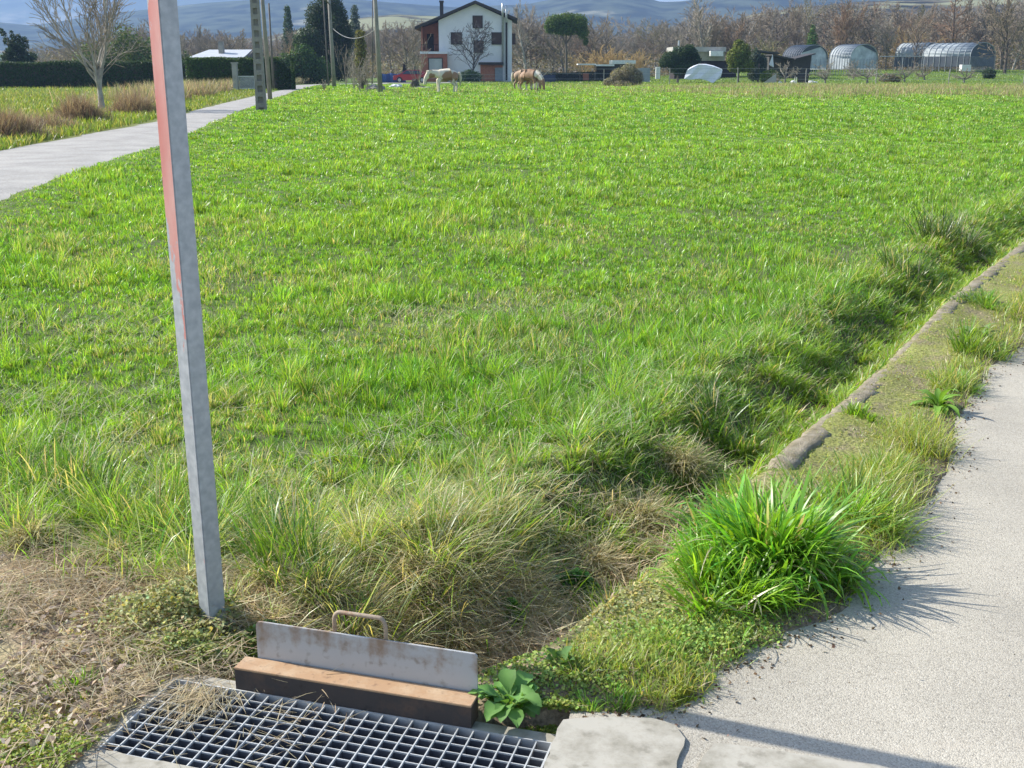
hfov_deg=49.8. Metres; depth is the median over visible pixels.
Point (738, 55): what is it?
citrus tree
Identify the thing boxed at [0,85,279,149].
meadow grass
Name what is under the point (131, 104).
bramble thicket
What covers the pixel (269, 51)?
bare tree
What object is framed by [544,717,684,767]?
pavement
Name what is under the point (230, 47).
bare tree
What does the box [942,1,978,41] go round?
bare tree
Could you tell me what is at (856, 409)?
grass tuft
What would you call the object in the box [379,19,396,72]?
bare tree
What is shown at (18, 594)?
grass tuft
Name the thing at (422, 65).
bare shrub
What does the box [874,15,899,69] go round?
bare tree
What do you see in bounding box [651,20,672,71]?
bare tree
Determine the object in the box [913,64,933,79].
fruit tree
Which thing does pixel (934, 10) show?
bare tree
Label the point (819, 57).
polytunnel
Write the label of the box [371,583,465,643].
grass tuft
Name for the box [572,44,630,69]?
willow
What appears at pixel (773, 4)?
bare tree
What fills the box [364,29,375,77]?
bare tree
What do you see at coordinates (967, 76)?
fruit tree
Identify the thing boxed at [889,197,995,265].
grass tuft
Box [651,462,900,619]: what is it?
grass tuft
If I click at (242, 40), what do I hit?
bare tree
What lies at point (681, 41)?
bare tree
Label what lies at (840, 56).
polytunnel
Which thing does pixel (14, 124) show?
bramble thicket
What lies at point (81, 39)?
bare tree
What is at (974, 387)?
grass tuft
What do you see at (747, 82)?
lawn grass
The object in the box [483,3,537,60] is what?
bare tree
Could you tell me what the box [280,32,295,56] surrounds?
bare tree
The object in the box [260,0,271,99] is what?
utility pole
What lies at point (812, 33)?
conifer
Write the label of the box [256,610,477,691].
sluice plate
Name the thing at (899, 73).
fruit tree
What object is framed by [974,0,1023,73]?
bare tree
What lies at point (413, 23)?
bare tree
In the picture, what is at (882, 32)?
bare tree
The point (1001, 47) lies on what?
bare tree
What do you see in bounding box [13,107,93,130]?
bramble thicket
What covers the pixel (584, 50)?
bare tree
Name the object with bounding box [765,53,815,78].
lean to shed
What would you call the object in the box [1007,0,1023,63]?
bare tree
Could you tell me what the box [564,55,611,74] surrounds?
willow
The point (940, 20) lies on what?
bare tree
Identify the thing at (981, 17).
bare tree
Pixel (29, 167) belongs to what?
lane
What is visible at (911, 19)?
bare tree
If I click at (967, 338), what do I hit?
grass tuft
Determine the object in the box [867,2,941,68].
bare tree
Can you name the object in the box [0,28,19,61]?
conifer
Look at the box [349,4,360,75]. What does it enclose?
conifer
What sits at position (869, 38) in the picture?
bare tree
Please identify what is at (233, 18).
hills
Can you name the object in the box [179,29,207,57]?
bare tree
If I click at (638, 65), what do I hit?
willow
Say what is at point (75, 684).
grass tuft
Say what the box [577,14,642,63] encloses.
bare tree
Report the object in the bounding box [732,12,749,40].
bare tree
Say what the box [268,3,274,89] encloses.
utility pole
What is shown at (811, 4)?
bare tree
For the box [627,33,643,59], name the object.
bare tree
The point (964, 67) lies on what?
water tank
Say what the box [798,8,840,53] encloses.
bare tree
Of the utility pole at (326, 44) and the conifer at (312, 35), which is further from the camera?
the conifer at (312, 35)
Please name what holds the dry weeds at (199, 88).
on the ground at (900, 389)
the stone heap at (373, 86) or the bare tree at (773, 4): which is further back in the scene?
the bare tree at (773, 4)
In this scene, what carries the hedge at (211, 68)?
on the ground at (900, 389)
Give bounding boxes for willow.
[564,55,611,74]
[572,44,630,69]
[594,45,648,64]
[630,49,650,67]
[749,36,792,55]
[882,24,948,69]
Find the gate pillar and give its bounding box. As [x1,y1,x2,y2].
[231,62,238,89]
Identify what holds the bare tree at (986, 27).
on the ground at (900, 389)
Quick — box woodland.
[38,5,1023,65]
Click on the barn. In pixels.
(714, 56)
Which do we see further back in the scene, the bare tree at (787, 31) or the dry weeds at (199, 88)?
the bare tree at (787, 31)
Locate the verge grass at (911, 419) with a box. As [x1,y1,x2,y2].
[558,249,1023,719]
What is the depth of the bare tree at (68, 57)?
160.62 m
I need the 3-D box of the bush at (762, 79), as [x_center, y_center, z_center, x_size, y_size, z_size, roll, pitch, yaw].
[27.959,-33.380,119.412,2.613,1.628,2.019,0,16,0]
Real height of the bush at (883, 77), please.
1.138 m
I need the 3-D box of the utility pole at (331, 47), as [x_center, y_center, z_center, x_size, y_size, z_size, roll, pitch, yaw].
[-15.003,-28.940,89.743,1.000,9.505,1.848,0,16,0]
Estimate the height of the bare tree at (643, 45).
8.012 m
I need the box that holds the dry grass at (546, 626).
[0,268,1023,767]
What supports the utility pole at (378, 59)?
on the ground at (900, 389)
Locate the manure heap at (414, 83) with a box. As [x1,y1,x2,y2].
[410,79,419,86]
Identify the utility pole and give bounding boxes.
[250,0,266,109]
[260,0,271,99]
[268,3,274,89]
[323,0,328,84]
[326,0,335,86]
[371,0,372,84]
[373,0,382,91]
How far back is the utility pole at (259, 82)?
41.13 m
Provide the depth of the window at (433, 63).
130.46 m
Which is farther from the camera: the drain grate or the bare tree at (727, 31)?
the bare tree at (727, 31)
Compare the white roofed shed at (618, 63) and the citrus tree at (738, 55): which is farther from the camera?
the white roofed shed at (618, 63)
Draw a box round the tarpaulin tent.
[684,64,721,82]
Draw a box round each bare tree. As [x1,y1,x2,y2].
[26,0,150,108]
[29,44,55,61]
[52,47,74,60]
[73,34,91,60]
[117,23,150,59]
[138,19,191,52]
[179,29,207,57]
[180,31,190,54]
[183,31,238,57]
[191,23,207,54]
[206,34,251,49]
[224,32,238,49]
[235,29,250,49]
[252,38,279,56]
[269,32,280,56]
[274,27,296,56]
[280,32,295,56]
[352,22,396,72]
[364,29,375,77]
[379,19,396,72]
[380,19,421,69]
[405,18,420,69]
[448,20,495,69]
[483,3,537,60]
[512,0,529,67]
[512,15,551,65]
[513,4,543,66]
[517,23,553,68]
[531,12,582,72]
[534,34,572,71]
[562,33,579,67]
[568,34,598,70]
[573,13,624,70]
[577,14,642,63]
[599,20,609,57]
[612,42,623,59]
[613,15,653,58]
[623,18,677,70]
[624,30,663,66]
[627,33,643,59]
[644,19,693,72]
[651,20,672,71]
[665,8,709,46]
[675,0,720,45]
[677,31,685,45]
[687,11,713,46]
[689,0,715,46]
[695,26,735,54]
[704,9,725,46]
[712,7,770,54]
[713,20,758,55]
[716,21,728,48]
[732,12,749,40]
[745,1,793,49]
[745,9,777,49]
[751,1,807,51]
[763,4,779,51]
[767,0,826,50]
[777,0,833,46]
[781,21,790,48]
[787,2,805,44]
[797,14,812,44]
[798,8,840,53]
[815,6,859,54]
[820,0,892,60]
[821,6,868,48]
[829,0,869,70]
[847,27,881,69]
[852,9,889,69]
[865,16,902,65]
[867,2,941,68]
[868,1,882,45]
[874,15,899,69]
[883,1,910,43]
[891,9,945,69]
[903,15,934,70]
[914,3,925,41]
[917,10,973,67]
[924,3,954,69]
[929,0,985,68]
[937,8,1000,49]
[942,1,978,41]
[954,0,983,42]
[962,0,999,47]
[963,14,1015,48]
[969,0,996,68]
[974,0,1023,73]
[977,10,1022,69]
[978,0,1000,66]
[990,0,1021,68]
[996,19,1023,69]
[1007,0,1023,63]
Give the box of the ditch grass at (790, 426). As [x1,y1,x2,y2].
[344,182,1023,614]
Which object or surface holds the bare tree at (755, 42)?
on the ground at (900, 389)
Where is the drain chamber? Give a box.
[83,672,555,751]
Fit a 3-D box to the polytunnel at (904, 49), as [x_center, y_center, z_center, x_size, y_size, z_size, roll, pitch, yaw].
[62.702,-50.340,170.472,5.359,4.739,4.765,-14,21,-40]
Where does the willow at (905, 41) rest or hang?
on the ground at (900, 389)
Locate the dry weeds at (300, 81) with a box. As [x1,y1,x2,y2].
[96,77,331,88]
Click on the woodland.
(361, 27)
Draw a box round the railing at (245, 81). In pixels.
[238,76,254,88]
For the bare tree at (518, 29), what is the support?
on the ground at (900, 389)
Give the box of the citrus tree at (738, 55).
[725,39,754,82]
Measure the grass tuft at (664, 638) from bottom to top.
0.151 m
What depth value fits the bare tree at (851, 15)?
180.96 m
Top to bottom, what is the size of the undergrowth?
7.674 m
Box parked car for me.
[393,70,428,82]
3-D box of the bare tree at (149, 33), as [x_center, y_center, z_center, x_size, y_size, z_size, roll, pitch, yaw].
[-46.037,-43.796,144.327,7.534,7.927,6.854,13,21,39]
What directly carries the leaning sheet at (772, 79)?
on the ground at (900, 389)
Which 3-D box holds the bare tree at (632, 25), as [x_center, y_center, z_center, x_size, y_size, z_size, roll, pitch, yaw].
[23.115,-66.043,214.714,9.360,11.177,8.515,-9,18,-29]
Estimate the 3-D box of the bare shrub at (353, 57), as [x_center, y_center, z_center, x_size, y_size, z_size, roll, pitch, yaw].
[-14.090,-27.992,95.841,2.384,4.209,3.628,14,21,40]
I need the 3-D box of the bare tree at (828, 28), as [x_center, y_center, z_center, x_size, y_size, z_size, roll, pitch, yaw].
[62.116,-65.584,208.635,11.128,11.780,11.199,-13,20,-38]
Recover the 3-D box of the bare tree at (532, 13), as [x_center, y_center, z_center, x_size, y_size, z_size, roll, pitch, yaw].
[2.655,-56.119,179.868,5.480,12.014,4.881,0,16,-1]
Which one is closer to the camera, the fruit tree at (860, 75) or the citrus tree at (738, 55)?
the fruit tree at (860, 75)
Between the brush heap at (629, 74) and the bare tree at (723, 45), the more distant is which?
the bare tree at (723, 45)
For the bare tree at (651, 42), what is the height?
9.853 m
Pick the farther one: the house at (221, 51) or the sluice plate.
the house at (221, 51)
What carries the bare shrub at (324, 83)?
on the ground at (900, 389)
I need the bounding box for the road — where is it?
[569,337,1023,767]
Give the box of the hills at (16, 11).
[0,0,545,24]
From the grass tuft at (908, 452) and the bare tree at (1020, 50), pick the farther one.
the bare tree at (1020, 50)
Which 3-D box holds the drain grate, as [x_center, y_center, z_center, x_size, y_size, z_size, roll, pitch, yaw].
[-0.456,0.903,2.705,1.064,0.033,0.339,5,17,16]
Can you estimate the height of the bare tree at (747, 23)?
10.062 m
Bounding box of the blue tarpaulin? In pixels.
[382,73,405,82]
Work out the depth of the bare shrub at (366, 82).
78.98 m
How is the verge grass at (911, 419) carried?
on the ground at (900, 389)
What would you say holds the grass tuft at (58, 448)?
on the ground at (900, 389)
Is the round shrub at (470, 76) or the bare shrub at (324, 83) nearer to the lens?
the bare shrub at (324, 83)
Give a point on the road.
(950, 704)
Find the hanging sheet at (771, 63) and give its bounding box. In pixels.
[769,55,773,66]
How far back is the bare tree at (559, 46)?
169.70 m
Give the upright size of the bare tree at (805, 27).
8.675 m
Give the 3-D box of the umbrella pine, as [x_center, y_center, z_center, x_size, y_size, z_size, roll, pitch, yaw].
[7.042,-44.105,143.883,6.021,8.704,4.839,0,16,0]
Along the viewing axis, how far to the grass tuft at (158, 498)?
3.86 m
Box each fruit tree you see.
[520,63,557,75]
[772,61,800,82]
[808,63,833,82]
[841,61,882,82]
[843,60,870,78]
[892,60,918,81]
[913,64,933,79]
[950,67,978,82]
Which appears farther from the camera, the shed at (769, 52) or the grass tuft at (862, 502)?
the shed at (769, 52)
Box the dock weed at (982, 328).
[948,323,1000,343]
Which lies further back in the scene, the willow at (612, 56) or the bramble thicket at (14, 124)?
the willow at (612, 56)
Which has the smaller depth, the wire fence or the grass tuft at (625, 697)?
the grass tuft at (625, 697)
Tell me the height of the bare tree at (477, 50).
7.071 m
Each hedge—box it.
[0,59,188,87]
[184,56,239,83]
[236,56,295,89]
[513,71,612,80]
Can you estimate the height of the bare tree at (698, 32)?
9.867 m
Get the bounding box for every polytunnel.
[783,45,827,74]
[828,44,877,74]
[893,42,936,70]
[921,42,995,71]
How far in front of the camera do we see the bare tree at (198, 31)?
189.31 m
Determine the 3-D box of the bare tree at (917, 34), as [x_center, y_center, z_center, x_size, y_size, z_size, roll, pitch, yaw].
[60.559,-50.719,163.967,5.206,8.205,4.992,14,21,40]
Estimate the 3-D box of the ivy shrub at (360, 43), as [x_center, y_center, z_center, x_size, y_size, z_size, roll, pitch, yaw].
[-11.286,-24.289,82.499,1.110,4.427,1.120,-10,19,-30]
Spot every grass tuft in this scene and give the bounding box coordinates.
[0,406,158,516]
[0,578,53,619]
[43,666,103,701]
[50,458,228,542]
[185,470,377,618]
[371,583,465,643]
[518,517,581,591]
[547,559,647,630]
[565,675,651,712]
[626,618,716,702]
[642,518,849,639]
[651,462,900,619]
[671,365,784,464]
[761,448,947,554]
[837,399,879,422]
[843,448,950,481]
[867,234,960,297]
[884,431,952,463]
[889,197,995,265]
[924,362,990,394]
[940,284,1014,312]
[942,315,1015,360]
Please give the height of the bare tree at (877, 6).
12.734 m
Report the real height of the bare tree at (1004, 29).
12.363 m
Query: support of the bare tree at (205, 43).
on the ground at (900, 389)
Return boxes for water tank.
[959,65,970,70]
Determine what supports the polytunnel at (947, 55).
on the ground at (900, 389)
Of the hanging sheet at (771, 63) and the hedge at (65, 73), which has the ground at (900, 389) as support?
the hedge at (65, 73)
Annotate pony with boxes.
[423,68,461,91]
[511,69,541,88]
[518,69,544,90]
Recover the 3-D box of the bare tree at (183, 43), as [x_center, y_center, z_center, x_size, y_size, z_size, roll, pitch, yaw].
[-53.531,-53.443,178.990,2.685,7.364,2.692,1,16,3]
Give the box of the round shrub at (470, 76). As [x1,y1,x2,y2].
[457,69,482,81]
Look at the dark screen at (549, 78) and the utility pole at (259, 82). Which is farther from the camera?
the dark screen at (549, 78)
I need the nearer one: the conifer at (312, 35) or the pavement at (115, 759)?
the pavement at (115, 759)
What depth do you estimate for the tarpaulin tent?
115.66 m
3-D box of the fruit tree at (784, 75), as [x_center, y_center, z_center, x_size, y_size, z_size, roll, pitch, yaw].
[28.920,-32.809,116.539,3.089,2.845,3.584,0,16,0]
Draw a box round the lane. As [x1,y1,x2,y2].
[0,82,474,200]
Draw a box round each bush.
[72,23,191,64]
[276,43,331,83]
[759,69,781,82]
[877,72,902,81]
[981,67,996,78]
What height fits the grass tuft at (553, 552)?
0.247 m
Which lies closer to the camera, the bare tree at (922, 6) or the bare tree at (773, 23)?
the bare tree at (773, 23)
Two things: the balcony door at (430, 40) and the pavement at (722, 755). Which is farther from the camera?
the balcony door at (430, 40)
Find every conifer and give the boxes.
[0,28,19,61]
[3,30,37,62]
[280,4,293,55]
[292,0,355,81]
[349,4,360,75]
[806,24,817,71]
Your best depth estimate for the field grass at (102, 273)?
8.28 m
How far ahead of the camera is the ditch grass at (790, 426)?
5.97 m
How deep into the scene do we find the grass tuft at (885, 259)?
8.84 m
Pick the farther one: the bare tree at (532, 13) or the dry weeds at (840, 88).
the bare tree at (532, 13)
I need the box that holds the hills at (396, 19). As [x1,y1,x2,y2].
[0,0,1023,67]
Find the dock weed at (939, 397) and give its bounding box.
[909,388,963,418]
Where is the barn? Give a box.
[667,47,735,79]
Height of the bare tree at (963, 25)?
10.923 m
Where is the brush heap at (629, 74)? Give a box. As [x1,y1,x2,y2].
[603,62,644,85]
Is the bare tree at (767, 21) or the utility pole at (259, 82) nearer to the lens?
the utility pole at (259, 82)
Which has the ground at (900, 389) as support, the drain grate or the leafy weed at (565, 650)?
the leafy weed at (565, 650)
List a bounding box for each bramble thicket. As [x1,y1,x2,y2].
[0,102,77,138]
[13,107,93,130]
[45,87,116,120]
[105,86,155,113]
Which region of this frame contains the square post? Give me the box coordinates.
[147,0,225,632]
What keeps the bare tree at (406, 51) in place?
on the ground at (900, 389)
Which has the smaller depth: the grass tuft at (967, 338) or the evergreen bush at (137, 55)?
the grass tuft at (967, 338)
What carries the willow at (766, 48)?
on the ground at (900, 389)
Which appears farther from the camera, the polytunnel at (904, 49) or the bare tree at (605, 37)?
the bare tree at (605, 37)
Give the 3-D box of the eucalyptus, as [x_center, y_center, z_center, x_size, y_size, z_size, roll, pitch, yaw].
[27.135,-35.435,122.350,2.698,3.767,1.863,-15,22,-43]
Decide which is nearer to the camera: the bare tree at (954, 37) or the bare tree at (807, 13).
the bare tree at (954, 37)
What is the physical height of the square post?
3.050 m
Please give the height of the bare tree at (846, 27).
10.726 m
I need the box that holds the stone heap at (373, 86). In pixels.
[365,84,384,89]
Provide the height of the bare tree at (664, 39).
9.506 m
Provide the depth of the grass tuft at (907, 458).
4.44 m
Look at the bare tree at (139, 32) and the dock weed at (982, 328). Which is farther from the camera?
the bare tree at (139, 32)
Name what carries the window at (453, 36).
in the house at (495, 65)
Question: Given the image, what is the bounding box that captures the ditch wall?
[767,242,1023,469]
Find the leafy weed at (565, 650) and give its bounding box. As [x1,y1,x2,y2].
[545,646,574,664]
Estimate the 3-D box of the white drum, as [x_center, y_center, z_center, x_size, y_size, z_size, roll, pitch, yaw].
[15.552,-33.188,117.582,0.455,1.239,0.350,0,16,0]
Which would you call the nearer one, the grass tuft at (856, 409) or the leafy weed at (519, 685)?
the leafy weed at (519, 685)
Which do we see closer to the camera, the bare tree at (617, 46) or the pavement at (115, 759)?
the pavement at (115, 759)
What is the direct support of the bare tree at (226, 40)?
on the ground at (900, 389)
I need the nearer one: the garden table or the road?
the road
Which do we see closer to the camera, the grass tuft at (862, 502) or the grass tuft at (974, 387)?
the grass tuft at (862, 502)
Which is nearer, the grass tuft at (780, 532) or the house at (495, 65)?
the grass tuft at (780, 532)
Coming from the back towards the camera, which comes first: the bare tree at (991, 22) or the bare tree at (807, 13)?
the bare tree at (807, 13)
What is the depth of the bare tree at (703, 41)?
167.77 m
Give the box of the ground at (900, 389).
[0,65,1023,767]
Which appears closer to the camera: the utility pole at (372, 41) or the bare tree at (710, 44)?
the utility pole at (372, 41)
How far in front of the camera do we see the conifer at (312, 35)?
127.89 m
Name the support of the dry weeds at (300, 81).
on the ground at (900, 389)
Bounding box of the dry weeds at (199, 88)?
[35,77,239,103]
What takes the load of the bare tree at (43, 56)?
on the ground at (900, 389)
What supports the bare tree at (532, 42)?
on the ground at (900, 389)
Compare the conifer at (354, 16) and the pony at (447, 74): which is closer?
the pony at (447, 74)
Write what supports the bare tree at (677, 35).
on the ground at (900, 389)
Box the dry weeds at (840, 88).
[357,81,1023,101]
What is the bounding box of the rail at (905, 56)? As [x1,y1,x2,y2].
[880,56,924,70]
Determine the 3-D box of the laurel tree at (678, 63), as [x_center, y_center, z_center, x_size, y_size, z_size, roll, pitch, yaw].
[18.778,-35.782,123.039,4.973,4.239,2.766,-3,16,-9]
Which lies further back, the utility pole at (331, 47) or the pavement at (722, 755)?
the utility pole at (331, 47)
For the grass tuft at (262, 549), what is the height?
0.410 m
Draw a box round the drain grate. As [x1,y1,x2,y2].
[96,679,551,767]
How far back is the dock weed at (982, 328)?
6.49 m
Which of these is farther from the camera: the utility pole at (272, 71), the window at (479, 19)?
the window at (479, 19)
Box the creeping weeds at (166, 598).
[0,256,1022,767]
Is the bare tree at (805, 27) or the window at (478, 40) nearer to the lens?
the window at (478, 40)
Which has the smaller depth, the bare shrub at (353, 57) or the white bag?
the white bag
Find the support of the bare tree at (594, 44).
on the ground at (900, 389)
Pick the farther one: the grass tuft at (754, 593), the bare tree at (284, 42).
the bare tree at (284, 42)
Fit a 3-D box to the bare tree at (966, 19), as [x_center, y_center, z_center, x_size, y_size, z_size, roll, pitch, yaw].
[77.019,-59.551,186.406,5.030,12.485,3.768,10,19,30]
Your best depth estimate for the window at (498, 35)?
130.71 m
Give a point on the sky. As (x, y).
(656, 0)
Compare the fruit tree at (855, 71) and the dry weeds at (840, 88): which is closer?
the dry weeds at (840, 88)
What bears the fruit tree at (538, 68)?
on the ground at (900, 389)
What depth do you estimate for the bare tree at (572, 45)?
217.32 m
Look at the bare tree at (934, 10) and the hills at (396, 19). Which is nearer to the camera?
the bare tree at (934, 10)
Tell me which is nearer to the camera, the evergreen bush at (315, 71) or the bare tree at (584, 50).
the evergreen bush at (315, 71)
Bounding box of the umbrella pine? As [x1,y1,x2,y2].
[543,11,589,72]
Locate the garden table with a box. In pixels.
[794,76,808,82]
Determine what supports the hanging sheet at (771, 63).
attached to the lean to shed
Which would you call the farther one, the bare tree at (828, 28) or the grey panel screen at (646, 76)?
the bare tree at (828, 28)
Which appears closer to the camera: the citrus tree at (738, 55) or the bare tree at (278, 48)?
the citrus tree at (738, 55)
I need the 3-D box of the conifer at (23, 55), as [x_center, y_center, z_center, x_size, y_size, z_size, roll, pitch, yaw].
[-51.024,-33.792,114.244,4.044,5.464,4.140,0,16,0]
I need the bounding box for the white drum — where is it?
[655,67,659,78]
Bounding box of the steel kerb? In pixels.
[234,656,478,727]
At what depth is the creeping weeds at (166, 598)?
3.13 m
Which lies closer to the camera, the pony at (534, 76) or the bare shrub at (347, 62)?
the pony at (534, 76)
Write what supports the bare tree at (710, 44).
on the ground at (900, 389)
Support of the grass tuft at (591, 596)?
on the ground at (900, 389)
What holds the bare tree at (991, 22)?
on the ground at (900, 389)
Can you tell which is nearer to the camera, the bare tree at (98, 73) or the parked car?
the bare tree at (98, 73)
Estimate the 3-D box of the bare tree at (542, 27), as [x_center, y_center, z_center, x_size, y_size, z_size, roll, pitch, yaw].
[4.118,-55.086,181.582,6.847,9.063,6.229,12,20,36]
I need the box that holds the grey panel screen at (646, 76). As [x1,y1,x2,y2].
[638,68,649,81]
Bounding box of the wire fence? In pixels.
[540,68,1023,83]
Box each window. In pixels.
[428,58,442,69]
[451,32,461,44]
[473,16,482,27]
[473,40,482,52]
[491,32,501,44]
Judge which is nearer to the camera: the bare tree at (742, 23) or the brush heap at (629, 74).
the brush heap at (629, 74)
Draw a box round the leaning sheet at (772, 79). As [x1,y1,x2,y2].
[765,74,775,82]
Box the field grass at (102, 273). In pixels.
[0,83,1023,669]
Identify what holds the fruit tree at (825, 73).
on the ground at (900, 389)
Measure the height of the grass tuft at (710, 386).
0.431 m
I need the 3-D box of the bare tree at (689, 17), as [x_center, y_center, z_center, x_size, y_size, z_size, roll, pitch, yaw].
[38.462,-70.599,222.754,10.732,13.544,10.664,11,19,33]
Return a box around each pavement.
[70,749,194,767]
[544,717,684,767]
[697,743,888,767]
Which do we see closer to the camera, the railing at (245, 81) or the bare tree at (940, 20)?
the railing at (245, 81)
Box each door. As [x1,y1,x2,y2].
[427,34,433,50]
[495,68,502,80]
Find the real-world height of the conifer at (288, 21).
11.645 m
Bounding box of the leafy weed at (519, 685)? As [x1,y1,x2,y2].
[468,668,544,727]
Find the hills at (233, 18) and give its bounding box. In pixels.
[0,0,900,51]
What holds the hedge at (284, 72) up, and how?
on the ground at (900, 389)
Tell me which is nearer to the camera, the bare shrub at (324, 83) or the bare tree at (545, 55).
the bare shrub at (324, 83)
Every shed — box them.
[577,64,614,79]
[609,60,635,77]
[749,50,779,66]
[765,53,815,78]
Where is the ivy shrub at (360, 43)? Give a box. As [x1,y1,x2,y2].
[354,28,368,88]
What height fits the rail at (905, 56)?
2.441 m
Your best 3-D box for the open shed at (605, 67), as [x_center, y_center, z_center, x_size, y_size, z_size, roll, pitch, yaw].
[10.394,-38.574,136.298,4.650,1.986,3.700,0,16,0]
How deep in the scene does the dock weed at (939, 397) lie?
5.26 m
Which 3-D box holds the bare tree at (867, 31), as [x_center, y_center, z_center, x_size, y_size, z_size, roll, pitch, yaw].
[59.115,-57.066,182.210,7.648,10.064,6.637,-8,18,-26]
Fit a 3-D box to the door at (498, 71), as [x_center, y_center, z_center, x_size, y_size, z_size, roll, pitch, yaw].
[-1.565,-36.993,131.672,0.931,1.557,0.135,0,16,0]
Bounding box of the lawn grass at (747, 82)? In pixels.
[451,69,1023,85]
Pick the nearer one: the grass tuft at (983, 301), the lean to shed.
the grass tuft at (983, 301)
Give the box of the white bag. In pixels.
[389,84,401,86]
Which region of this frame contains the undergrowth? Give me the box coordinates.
[2,34,1023,77]
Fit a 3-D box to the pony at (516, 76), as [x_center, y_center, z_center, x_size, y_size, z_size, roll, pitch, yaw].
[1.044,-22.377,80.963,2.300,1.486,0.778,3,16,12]
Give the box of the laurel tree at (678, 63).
[659,44,701,81]
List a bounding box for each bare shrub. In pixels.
[320,80,327,89]
[334,41,373,85]
[345,51,370,88]
[345,62,368,89]
[352,55,376,89]
[401,35,430,82]
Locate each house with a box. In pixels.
[189,41,252,57]
[415,0,516,81]
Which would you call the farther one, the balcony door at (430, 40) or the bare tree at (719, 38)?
the bare tree at (719, 38)
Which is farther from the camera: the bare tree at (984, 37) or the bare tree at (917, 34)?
the bare tree at (984, 37)
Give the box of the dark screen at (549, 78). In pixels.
[514,75,554,81]
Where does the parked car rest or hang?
on the lane
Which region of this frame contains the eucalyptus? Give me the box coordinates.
[747,48,767,81]
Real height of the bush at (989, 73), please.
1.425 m
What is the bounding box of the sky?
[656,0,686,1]
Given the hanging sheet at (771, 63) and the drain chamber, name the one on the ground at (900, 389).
the drain chamber
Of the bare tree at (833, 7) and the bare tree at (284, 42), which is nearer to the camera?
the bare tree at (284, 42)
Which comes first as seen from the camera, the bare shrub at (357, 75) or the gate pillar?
the bare shrub at (357, 75)
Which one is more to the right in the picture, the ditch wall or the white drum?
the ditch wall
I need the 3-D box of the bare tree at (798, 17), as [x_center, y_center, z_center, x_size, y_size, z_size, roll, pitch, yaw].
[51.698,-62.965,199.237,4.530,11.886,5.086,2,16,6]
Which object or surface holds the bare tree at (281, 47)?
on the ground at (900, 389)
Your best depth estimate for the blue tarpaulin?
124.32 m
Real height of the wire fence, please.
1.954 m
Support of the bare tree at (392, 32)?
on the ground at (900, 389)
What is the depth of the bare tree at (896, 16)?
189.01 m
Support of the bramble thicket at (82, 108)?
on the ground at (900, 389)
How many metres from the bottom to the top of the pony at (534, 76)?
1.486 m
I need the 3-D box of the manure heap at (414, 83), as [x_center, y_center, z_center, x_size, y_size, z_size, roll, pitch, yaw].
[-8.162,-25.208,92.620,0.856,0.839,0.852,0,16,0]
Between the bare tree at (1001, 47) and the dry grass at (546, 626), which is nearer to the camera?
the dry grass at (546, 626)
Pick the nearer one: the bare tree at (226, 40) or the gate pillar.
the gate pillar

